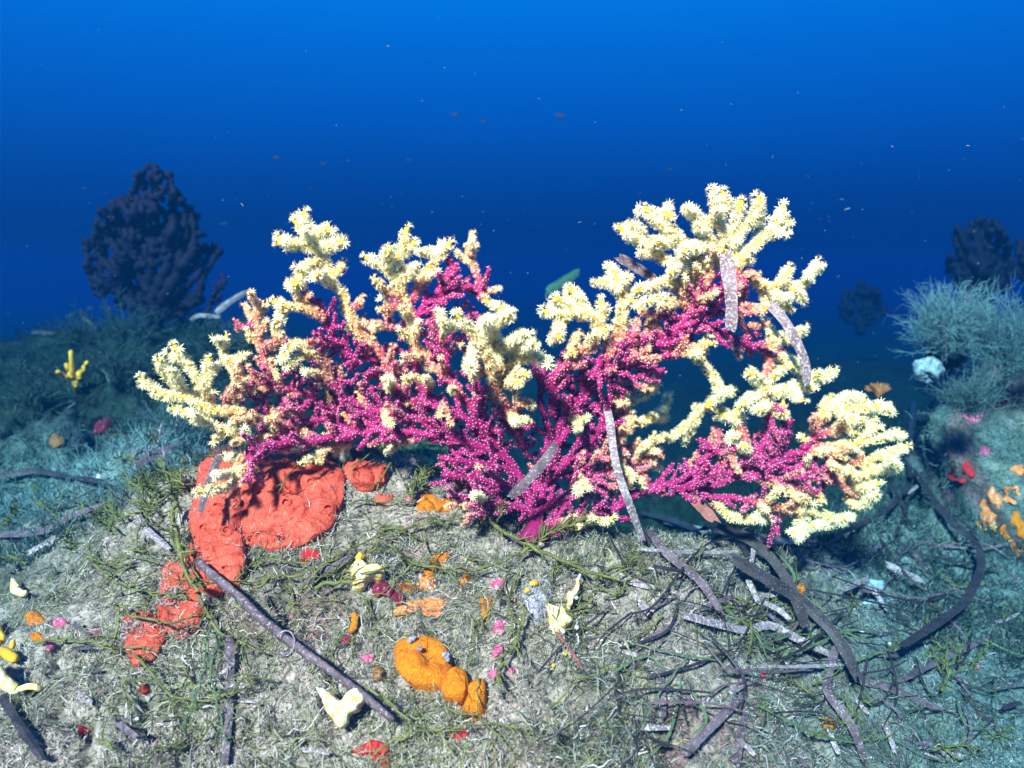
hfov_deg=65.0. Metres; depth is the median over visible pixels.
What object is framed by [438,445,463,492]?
algae strand
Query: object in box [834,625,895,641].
seagrass leaf
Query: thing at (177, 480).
algae strand
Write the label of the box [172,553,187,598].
algae strand
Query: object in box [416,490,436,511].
orange sponge
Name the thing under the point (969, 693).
seagrass leaf
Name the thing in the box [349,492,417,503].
algae strand
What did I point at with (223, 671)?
seagrass leaf
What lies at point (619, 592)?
algae strand
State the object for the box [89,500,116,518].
algae strand
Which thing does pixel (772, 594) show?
seagrass leaf
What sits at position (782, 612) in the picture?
seagrass leaf
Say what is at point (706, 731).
seagrass leaf
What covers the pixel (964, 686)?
seagrass leaf
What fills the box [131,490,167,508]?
algae strand
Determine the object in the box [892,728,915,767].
seagrass leaf
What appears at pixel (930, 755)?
seagrass leaf
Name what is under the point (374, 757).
red crust
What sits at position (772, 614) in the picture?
seagrass leaf
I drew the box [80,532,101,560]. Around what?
algae strand
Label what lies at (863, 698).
algae strand
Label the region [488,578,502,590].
pink crust
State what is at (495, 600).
algae strand
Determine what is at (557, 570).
algae strand
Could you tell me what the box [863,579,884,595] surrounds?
stone
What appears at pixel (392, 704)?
algae strand
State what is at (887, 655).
seagrass leaf
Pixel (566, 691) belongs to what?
algae strand
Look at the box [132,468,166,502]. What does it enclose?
algae strand
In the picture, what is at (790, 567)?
seagrass leaf
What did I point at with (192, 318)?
seagrass leaf
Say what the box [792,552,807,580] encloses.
algae strand
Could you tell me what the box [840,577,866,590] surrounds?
seagrass leaf
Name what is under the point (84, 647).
seagrass leaf
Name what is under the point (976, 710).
seagrass leaf
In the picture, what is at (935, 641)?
algae strand
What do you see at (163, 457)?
algae strand
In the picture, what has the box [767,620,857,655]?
seagrass leaf
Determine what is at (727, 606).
algae strand
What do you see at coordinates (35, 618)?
orange sponge
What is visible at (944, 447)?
rock
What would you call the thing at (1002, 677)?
seagrass leaf
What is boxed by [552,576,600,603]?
algae strand
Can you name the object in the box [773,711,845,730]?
seagrass leaf
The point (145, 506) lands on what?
algae strand
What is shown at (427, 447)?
algae strand
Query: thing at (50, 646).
pink crust
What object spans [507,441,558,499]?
seagrass leaf
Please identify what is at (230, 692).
algae strand
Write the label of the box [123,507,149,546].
algae strand
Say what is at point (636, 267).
seagrass leaf
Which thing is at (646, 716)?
seagrass leaf
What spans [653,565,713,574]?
seagrass leaf
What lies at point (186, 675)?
algae strand
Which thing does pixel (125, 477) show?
algae strand
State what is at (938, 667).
algae strand
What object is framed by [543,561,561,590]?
algae strand
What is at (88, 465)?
weed carpet
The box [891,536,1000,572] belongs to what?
seagrass leaf
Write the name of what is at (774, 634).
seagrass leaf
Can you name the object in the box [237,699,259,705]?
seagrass leaf
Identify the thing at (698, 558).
algae strand
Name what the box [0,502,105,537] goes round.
seagrass leaf
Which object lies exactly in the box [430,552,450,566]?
orange sponge
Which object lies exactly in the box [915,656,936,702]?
seagrass leaf
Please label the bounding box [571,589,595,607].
algae strand
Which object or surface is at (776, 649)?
seagrass leaf
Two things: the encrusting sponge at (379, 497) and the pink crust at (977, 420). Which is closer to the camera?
the encrusting sponge at (379, 497)
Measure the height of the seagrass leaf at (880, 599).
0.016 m
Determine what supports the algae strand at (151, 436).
on the seabed
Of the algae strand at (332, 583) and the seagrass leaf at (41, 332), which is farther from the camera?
the seagrass leaf at (41, 332)
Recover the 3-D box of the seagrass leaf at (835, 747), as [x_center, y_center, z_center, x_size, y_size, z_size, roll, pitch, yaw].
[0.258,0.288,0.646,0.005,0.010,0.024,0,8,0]
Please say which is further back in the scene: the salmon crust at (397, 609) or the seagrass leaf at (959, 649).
the seagrass leaf at (959, 649)
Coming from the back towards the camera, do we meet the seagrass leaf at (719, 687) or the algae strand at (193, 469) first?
the algae strand at (193, 469)
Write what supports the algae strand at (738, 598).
on the seabed
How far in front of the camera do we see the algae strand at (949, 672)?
0.83 m
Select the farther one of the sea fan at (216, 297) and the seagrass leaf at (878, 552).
the sea fan at (216, 297)
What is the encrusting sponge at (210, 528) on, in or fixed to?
on the seabed
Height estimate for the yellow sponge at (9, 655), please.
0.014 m
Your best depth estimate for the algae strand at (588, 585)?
0.67 m
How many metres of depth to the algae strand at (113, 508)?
0.85 m
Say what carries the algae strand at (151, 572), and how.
on the seabed
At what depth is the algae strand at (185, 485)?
0.80 m
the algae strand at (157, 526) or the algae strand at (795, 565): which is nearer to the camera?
the algae strand at (157, 526)
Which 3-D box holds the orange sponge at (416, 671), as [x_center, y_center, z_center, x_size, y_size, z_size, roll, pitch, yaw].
[-0.055,0.217,0.604,0.090,0.052,0.055,3,9,23]
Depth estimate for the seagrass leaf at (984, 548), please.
1.10 m
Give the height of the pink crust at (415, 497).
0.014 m
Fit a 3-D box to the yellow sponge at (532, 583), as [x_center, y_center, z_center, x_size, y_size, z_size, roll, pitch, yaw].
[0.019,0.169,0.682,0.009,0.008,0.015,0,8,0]
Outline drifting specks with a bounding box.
[8,29,1020,433]
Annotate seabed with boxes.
[0,295,1023,767]
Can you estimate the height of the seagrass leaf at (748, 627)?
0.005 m
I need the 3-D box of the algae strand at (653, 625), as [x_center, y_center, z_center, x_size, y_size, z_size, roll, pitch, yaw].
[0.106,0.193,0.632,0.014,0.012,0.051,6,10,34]
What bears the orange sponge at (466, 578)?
on the seabed
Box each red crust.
[75,725,90,737]
[301,548,319,561]
[352,740,388,755]
[372,755,391,767]
[449,726,468,739]
[948,461,975,482]
[987,397,1017,408]
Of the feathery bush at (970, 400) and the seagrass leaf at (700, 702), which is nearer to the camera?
the seagrass leaf at (700, 702)
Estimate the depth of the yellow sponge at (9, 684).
0.60 m
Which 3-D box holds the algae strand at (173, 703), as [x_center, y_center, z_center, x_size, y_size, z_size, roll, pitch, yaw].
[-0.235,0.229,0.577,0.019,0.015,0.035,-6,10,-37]
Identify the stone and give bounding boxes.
[860,595,890,606]
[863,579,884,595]
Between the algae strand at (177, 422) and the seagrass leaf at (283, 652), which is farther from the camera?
the algae strand at (177, 422)
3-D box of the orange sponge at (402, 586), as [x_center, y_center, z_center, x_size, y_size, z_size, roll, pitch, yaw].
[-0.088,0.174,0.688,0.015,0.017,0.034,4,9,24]
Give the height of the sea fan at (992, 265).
0.300 m
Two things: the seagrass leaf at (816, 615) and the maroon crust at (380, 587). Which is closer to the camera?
the maroon crust at (380, 587)
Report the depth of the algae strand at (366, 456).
0.76 m
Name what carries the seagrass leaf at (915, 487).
on the seabed
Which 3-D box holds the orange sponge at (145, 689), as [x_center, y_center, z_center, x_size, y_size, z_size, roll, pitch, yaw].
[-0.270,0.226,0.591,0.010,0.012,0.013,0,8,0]
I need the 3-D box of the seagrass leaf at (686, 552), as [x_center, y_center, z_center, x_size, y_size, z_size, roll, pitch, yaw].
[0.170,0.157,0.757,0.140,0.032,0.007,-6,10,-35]
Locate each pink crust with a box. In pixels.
[44,641,54,651]
[53,617,68,628]
[84,630,102,637]
[359,654,373,663]
[404,493,421,503]
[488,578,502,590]
[488,669,499,678]
[492,644,502,657]
[493,624,504,634]
[496,620,505,627]
[964,412,983,422]
[979,446,990,455]
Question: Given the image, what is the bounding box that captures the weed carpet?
[0,315,1023,675]
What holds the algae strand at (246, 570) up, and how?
on the seabed
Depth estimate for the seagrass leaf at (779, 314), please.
0.74 m
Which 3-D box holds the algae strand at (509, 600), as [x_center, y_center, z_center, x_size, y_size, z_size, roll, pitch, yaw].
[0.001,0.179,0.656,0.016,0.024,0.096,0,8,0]
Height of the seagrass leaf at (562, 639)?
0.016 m
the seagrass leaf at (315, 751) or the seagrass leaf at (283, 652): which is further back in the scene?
the seagrass leaf at (283, 652)
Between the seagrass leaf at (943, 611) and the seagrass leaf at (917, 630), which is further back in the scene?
the seagrass leaf at (943, 611)
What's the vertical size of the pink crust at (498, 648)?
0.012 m
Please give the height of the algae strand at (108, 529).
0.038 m
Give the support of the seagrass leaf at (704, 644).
on the seabed
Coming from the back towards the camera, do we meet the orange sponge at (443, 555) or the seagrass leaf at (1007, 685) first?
the seagrass leaf at (1007, 685)
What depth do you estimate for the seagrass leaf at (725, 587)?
0.73 m
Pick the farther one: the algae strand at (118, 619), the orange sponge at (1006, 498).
the orange sponge at (1006, 498)
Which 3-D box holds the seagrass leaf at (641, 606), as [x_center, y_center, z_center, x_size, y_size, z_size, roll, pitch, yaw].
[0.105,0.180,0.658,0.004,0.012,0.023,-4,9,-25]
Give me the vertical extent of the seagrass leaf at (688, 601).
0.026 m
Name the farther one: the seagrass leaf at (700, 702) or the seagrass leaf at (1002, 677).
the seagrass leaf at (1002, 677)
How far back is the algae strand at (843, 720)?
0.68 m
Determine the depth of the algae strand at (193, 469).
0.84 m
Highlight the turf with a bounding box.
[0,437,1023,767]
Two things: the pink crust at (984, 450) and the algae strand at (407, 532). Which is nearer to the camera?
the algae strand at (407, 532)
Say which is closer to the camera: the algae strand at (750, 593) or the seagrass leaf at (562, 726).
the seagrass leaf at (562, 726)
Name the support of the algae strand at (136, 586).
on the seabed
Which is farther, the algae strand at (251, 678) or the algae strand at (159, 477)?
the algae strand at (159, 477)
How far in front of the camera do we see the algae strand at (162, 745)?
0.55 m
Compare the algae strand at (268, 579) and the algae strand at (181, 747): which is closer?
the algae strand at (181, 747)
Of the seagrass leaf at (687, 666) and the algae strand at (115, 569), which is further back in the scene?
the algae strand at (115, 569)
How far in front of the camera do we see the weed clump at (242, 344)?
1.20 m
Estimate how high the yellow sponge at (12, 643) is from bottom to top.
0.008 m
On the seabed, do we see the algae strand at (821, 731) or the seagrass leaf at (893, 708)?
the algae strand at (821, 731)
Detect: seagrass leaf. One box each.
[0,468,106,482]
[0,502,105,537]
[0,693,46,760]
[28,538,56,554]
[29,488,94,526]
[31,330,53,334]
[70,644,93,649]
[71,622,91,638]
[77,693,92,705]
[79,308,96,330]
[84,668,100,675]
[116,721,138,738]
[132,495,171,550]
[135,440,183,466]
[189,313,219,320]
[198,453,223,515]
[210,686,233,701]
[215,290,245,314]
[219,666,230,673]
[222,635,234,765]
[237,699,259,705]
[277,650,289,654]
[302,550,351,585]
[302,747,329,754]
[350,440,374,448]
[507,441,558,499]
[535,679,621,740]
[536,606,610,674]
[544,696,621,758]
[545,269,579,295]
[555,632,583,669]
[592,612,630,650]
[603,407,645,541]
[609,534,660,585]
[609,687,710,696]
[611,573,656,589]
[614,254,656,281]
[614,655,666,672]
[616,647,638,656]
[616,711,680,718]
[617,724,634,765]
[619,603,678,648]
[620,713,637,767]
[622,636,665,675]
[626,590,667,614]
[627,575,709,622]
[627,686,699,711]
[631,593,649,615]
[631,642,716,660]
[632,662,687,724]
[633,716,655,767]
[635,596,651,611]
[635,622,678,649]
[638,547,737,553]
[639,511,809,628]
[641,653,690,728]
[641,724,673,730]
[645,529,724,614]
[646,649,732,679]
[646,701,747,713]
[647,736,699,755]
[649,678,681,757]
[652,740,669,745]
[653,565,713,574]
[653,596,720,611]
[657,667,666,720]
[663,521,817,545]
[663,589,683,596]
[665,687,733,728]
[666,537,734,590]
[667,628,753,652]
[668,531,709,535]
[679,694,742,756]
[680,611,828,655]
[685,490,720,522]
[686,597,697,613]
[690,579,747,610]
[690,691,707,736]
[692,629,742,642]
[698,594,735,609]
[703,680,760,700]
[704,642,759,672]
[705,581,758,606]
[708,632,745,712]
[713,566,735,632]
[720,249,737,332]
[720,604,767,658]
[720,612,728,652]
[721,667,808,672]
[724,721,761,736]
[724,722,737,742]
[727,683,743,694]
[729,552,862,681]
[729,589,768,616]
[730,633,828,654]
[732,597,765,659]
[732,673,843,694]
[732,707,747,767]
[736,738,755,756]
[739,542,750,560]
[741,638,810,664]
[746,578,760,603]
[750,546,754,562]
[752,607,792,623]
[752,623,817,647]
[752,692,781,728]
[757,663,842,667]
[758,704,857,743]
[759,591,779,597]
[760,627,820,651]
[763,601,790,619]
[766,613,776,621]
[767,300,810,386]
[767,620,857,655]
[771,608,848,632]
[771,610,844,663]
[773,660,827,687]
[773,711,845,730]
[774,620,798,638]
[774,632,824,647]
[776,551,795,582]
[791,754,808,767]
[798,557,864,566]
[799,696,825,704]
[805,588,914,612]
[807,542,889,548]
[807,629,881,648]
[808,633,856,643]
[809,617,902,634]
[822,639,933,673]
[822,645,866,761]
[827,729,840,754]
[832,576,929,602]
[833,551,930,565]
[834,494,901,536]
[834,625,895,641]
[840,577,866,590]
[850,659,907,673]
[856,676,942,712]
[856,699,870,714]
[857,652,868,709]
[859,589,884,593]
[861,680,893,705]
[863,584,957,598]
[869,544,882,550]
[870,692,900,736]
[871,589,886,610]
[874,654,898,657]
[880,539,926,591]
[882,720,896,754]
[883,565,930,586]
[883,642,897,726]
[885,561,924,582]
[887,484,907,534]
[887,617,963,655]
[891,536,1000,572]
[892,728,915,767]
[894,739,948,759]
[896,611,909,622]
[897,541,949,556]
[897,636,987,682]
[898,460,985,647]
[902,478,910,494]
[905,600,956,631]
[907,401,915,477]
[907,709,969,730]
[908,483,920,493]
[908,590,960,621]
[908,686,1010,695]
[912,552,927,570]
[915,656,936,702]
[917,563,965,589]
[919,740,933,748]
[920,539,1021,549]
[920,720,992,752]
[922,496,981,538]
[925,752,944,761]
[929,558,945,613]
[929,594,947,600]
[930,542,1011,558]
[933,535,966,566]
[938,317,948,346]
[939,626,972,699]
[940,751,964,757]
[941,673,989,693]
[942,682,1023,713]
[944,632,971,667]
[945,665,1001,684]
[949,620,966,653]
[952,587,1012,604]
[954,703,972,752]
[955,675,973,698]
[955,696,989,729]
[960,688,994,720]
[974,709,988,721]
[977,631,1023,648]
[984,638,1023,656]
[984,675,1023,678]
[991,683,1023,689]
[995,612,1019,623]
[995,674,1018,756]
[1001,701,1021,709]
[1011,572,1022,581]
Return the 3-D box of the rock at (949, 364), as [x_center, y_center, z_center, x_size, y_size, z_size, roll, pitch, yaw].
[0.705,-0.053,1.308,0.068,0.071,0.051,0,8,0]
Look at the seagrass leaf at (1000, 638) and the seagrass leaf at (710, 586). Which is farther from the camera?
the seagrass leaf at (1000, 638)
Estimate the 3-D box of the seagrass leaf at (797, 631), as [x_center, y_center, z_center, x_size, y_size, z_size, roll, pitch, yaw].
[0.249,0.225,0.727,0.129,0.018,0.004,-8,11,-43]
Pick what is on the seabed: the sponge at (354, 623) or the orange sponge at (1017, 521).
the sponge at (354, 623)
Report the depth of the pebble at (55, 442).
1.21 m
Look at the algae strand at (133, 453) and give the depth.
0.99 m
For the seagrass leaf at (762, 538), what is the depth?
0.87 m
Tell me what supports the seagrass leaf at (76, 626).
on the seabed
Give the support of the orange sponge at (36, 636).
on the seabed
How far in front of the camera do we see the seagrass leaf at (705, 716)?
0.58 m
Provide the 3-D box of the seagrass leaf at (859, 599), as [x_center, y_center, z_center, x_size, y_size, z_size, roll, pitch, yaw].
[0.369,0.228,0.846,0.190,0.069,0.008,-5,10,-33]
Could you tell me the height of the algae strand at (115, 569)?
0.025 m
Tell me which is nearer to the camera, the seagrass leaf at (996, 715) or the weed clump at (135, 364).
the seagrass leaf at (996, 715)
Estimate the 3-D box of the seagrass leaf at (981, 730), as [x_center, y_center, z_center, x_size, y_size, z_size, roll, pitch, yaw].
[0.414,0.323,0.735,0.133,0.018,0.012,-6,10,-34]
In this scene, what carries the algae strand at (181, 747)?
on the turf
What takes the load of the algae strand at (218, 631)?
on the seabed
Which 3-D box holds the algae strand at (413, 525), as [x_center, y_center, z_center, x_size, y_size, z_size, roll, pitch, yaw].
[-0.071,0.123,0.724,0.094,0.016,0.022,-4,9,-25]
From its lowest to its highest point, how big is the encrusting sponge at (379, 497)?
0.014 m
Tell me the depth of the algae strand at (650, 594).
0.66 m
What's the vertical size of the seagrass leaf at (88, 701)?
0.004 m
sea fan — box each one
[80,163,223,328]
[136,183,915,546]
[205,273,227,313]
[837,280,887,335]
[944,216,1016,321]
[1014,238,1023,284]
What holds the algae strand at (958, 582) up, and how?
on the turf
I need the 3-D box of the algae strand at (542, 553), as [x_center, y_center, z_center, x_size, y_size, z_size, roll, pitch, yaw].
[0.020,0.132,0.705,0.171,0.048,0.031,6,10,35]
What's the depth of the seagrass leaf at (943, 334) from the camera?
1.18 m
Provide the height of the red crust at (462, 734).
0.010 m
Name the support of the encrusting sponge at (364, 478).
on the seabed
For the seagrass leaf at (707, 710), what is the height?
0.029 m
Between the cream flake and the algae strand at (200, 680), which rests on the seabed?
the cream flake
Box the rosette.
[864,381,891,397]
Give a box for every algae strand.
[0,498,24,530]
[0,552,26,563]
[20,483,51,508]
[33,629,162,655]
[47,486,68,523]
[57,520,79,552]
[75,496,132,521]
[75,624,124,643]
[77,502,118,535]
[78,553,127,569]
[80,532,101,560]
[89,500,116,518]
[91,562,197,598]
[92,515,122,536]
[94,574,140,602]
[94,716,114,751]
[97,555,131,584]
[98,483,120,520]
[103,499,157,522]
[104,565,130,601]
[106,425,124,444]
[110,597,124,638]
[111,454,167,462]
[112,549,158,563]
[113,603,213,626]
[117,675,135,713]
[118,467,165,487]
[119,577,150,602]
[123,452,145,469]
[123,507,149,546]
[124,494,153,527]
[124,541,168,558]
[125,472,149,501]
[127,447,137,471]
[129,568,157,582]
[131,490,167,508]
[131,494,154,515]
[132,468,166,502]
[133,653,254,701]
[137,591,154,615]
[139,427,158,443]
[139,462,185,482]
[140,441,154,469]
[143,471,159,497]
[146,737,186,755]
[150,461,180,500]
[151,516,191,540]
[153,472,182,500]
[154,423,164,448]
[156,456,186,486]
[156,704,203,739]
[157,731,183,749]
[159,447,167,470]
[159,501,204,605]
[161,474,179,521]
[161,526,196,557]
[161,656,192,682]
[163,566,213,585]
[165,696,202,719]
[169,467,187,499]
[170,540,199,577]
[172,414,181,431]
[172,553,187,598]
[173,473,196,487]
[174,626,211,729]
[178,464,197,475]
[180,444,216,465]
[191,708,217,743]
[199,607,274,653]
[209,632,234,745]
[230,577,287,590]
[230,647,253,682]
[234,677,271,687]
[237,540,266,578]
[250,552,329,570]
[253,567,318,589]
[276,434,322,491]
[284,582,314,614]
[299,525,406,593]
[309,632,341,672]
[310,588,339,604]
[314,565,389,590]
[315,554,352,582]
[318,670,337,695]
[331,630,345,665]
[336,628,369,666]
[348,450,372,471]
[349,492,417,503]
[354,612,386,645]
[361,595,371,618]
[362,532,392,556]
[363,434,409,451]
[365,685,433,739]
[370,462,391,490]
[371,559,397,598]
[373,717,531,755]
[379,522,420,548]
[381,509,479,531]
[388,543,522,577]
[394,558,427,580]
[404,445,448,502]
[408,441,439,450]
[408,444,446,450]
[417,515,441,523]
[428,545,444,580]
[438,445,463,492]
[447,571,465,595]
[447,704,508,748]
[462,567,510,667]
[465,553,481,561]
[466,500,629,580]
[471,673,479,719]
[477,518,487,530]
[489,607,526,694]
[491,491,509,522]
[504,569,523,643]
[521,504,615,554]
[538,584,560,621]
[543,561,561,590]
[548,661,653,707]
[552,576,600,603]
[554,548,602,572]
[562,598,593,612]
[564,617,614,634]
[565,609,597,649]
[566,572,617,594]
[569,593,615,615]
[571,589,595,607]
[592,551,646,580]
[602,562,626,581]
[603,563,632,599]
[617,556,651,583]
[618,551,645,565]
[620,545,638,571]
[630,613,662,639]
[635,579,660,605]
[691,622,704,645]
[697,542,706,575]
[701,640,721,659]
[713,592,745,619]
[732,581,786,612]
[734,602,768,625]
[738,572,761,609]
[742,621,761,665]
[759,700,773,725]
[767,535,784,567]
[771,642,788,663]
[772,621,816,643]
[780,599,794,627]
[782,668,815,696]
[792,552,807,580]
[810,583,832,611]
[810,725,847,737]
[811,658,838,688]
[818,701,861,724]
[821,686,851,711]
[842,591,863,611]
[848,722,900,746]
[854,696,869,732]
[862,692,878,706]
[885,630,907,652]
[924,613,941,647]
[925,649,963,693]
[926,641,946,675]
[931,737,984,759]
[937,571,985,588]
[940,744,964,766]
[943,631,972,672]
[957,631,967,661]
[962,640,992,673]
[975,713,1014,738]
[976,722,1019,744]
[996,602,1014,620]
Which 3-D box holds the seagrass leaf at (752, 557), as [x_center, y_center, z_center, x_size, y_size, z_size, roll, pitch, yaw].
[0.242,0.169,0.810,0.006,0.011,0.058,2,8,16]
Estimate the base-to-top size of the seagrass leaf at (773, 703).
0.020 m
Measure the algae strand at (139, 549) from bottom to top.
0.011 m
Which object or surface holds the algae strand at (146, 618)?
on the seabed
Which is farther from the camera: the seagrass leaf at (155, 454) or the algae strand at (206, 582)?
the seagrass leaf at (155, 454)
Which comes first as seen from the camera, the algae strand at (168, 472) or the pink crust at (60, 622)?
the pink crust at (60, 622)
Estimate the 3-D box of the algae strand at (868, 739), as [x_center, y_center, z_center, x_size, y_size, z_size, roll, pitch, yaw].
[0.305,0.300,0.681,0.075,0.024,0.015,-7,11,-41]
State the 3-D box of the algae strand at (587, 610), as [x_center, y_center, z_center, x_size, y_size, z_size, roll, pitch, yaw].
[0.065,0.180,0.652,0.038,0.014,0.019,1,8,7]
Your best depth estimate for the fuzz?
0.66 m
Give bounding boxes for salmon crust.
[393,605,413,617]
[406,597,444,615]
[416,575,435,590]
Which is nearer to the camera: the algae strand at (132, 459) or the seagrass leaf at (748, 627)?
the seagrass leaf at (748, 627)
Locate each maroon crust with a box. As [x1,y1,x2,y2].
[341,634,355,645]
[371,581,393,597]
[391,592,403,605]
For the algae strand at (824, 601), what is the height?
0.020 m
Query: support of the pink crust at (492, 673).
on the seabed
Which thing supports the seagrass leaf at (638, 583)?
on the seabed
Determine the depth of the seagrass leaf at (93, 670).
0.60 m
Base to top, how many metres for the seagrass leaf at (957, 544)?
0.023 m
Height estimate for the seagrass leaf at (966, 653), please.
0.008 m
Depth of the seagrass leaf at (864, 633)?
0.80 m
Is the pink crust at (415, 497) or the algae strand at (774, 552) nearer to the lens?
the pink crust at (415, 497)
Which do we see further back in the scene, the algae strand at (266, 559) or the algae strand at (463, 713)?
the algae strand at (266, 559)
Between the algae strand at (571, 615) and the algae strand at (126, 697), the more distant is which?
the algae strand at (571, 615)
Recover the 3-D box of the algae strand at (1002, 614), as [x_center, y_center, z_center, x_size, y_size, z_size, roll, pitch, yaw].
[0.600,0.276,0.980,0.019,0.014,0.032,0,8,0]
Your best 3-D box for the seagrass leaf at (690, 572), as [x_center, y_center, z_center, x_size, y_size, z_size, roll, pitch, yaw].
[0.146,0.167,0.740,0.028,0.042,0.138,-3,8,-18]
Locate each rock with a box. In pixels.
[897,348,1023,554]
[924,345,967,372]
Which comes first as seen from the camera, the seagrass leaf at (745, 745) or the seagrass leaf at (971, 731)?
the seagrass leaf at (745, 745)
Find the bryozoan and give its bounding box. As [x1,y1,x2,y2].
[521,578,552,624]
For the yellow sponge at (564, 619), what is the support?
on the seabed
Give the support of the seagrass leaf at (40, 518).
on the seabed
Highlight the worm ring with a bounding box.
[277,630,294,655]
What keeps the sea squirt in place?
on the turf
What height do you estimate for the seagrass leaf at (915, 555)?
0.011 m
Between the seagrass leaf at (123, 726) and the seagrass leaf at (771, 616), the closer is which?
the seagrass leaf at (123, 726)
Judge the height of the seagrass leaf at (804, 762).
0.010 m
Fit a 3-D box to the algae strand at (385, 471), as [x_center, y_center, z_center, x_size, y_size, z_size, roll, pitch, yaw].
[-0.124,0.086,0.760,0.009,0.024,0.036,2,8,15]
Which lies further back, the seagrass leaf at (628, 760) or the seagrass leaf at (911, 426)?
the seagrass leaf at (911, 426)
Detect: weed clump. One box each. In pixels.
[0,361,80,423]
[29,306,116,349]
[69,277,182,348]
[73,329,174,387]
[130,398,216,445]
[159,308,222,340]
[161,304,251,361]
[206,306,287,358]
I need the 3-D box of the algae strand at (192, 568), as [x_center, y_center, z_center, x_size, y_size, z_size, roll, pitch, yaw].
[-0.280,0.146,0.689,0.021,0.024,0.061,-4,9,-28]
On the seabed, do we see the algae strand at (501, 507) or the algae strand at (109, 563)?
the algae strand at (501, 507)
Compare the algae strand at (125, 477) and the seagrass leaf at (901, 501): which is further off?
the seagrass leaf at (901, 501)
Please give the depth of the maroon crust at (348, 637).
0.63 m
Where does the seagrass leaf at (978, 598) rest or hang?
on the seabed
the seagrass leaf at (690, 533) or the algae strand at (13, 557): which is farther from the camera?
the seagrass leaf at (690, 533)
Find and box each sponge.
[0,624,6,646]
[0,647,19,663]
[0,665,41,694]
[9,639,15,648]
[10,578,27,596]
[24,611,45,624]
[29,632,44,640]
[55,350,89,393]
[122,542,223,666]
[138,683,149,694]
[188,445,344,594]
[341,458,388,491]
[346,552,384,592]
[348,613,358,632]
[374,493,392,505]
[394,635,487,721]
[398,581,416,592]
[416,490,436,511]
[423,568,436,575]
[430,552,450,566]
[433,497,456,512]
[460,571,471,585]
[480,595,491,620]
[529,580,539,586]
[547,570,582,633]
[797,583,804,593]
[822,717,835,728]
[912,356,945,383]
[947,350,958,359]
[974,486,1002,529]
[983,524,996,533]
[1000,511,1023,555]
[1002,486,1020,504]
[1009,464,1023,475]
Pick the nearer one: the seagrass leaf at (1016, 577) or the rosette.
the seagrass leaf at (1016, 577)
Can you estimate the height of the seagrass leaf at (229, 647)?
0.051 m
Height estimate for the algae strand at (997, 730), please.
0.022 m
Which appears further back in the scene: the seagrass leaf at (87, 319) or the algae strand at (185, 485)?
the seagrass leaf at (87, 319)
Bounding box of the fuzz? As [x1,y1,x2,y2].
[111,448,351,662]
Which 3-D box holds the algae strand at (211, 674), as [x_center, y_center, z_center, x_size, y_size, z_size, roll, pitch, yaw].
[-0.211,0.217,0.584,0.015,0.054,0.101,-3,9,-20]
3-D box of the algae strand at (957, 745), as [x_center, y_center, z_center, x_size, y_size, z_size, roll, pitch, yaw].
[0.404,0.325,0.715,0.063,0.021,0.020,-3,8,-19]
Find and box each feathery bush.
[883,275,1017,379]
[913,353,1023,447]
[914,268,1023,391]
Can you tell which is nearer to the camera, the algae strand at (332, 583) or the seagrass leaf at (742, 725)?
the seagrass leaf at (742, 725)
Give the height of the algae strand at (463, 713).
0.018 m
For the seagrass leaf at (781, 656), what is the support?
on the seabed
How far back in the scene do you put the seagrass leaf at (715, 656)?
0.63 m
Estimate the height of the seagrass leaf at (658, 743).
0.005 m
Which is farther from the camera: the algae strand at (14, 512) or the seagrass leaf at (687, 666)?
the algae strand at (14, 512)
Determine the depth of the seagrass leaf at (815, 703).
0.68 m
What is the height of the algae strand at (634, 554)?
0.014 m
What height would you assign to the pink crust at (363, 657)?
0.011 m
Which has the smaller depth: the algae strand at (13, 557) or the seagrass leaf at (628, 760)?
the seagrass leaf at (628, 760)
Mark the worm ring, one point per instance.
(293, 638)
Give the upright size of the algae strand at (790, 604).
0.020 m
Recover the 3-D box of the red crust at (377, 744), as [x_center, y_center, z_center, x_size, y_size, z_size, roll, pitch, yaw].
[-0.096,0.252,0.555,0.031,0.014,0.013,1,8,8]
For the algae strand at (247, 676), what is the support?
on the turf
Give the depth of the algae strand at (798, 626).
0.73 m
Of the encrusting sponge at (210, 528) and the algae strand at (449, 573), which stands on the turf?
the algae strand at (449, 573)
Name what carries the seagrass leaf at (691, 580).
on the seabed
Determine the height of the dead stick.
0.067 m
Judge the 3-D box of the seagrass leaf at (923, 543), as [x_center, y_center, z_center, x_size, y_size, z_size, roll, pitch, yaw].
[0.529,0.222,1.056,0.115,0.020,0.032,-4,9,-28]
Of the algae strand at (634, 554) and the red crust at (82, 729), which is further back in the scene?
the algae strand at (634, 554)
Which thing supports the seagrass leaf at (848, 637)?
on the seabed
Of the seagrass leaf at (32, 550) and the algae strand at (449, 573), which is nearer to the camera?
the algae strand at (449, 573)
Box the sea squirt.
[373,665,382,681]
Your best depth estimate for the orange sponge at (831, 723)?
0.68 m
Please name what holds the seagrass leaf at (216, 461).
on the encrusting sponge at (210, 528)
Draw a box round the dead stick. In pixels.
[195,558,393,721]
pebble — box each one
[49,433,64,448]
[93,418,114,434]
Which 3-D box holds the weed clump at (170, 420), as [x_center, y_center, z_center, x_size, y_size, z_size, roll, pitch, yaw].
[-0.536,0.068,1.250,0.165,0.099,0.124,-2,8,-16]
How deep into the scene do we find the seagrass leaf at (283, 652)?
0.60 m
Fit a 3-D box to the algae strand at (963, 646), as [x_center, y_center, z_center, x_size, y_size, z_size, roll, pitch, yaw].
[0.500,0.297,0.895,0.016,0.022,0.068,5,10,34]

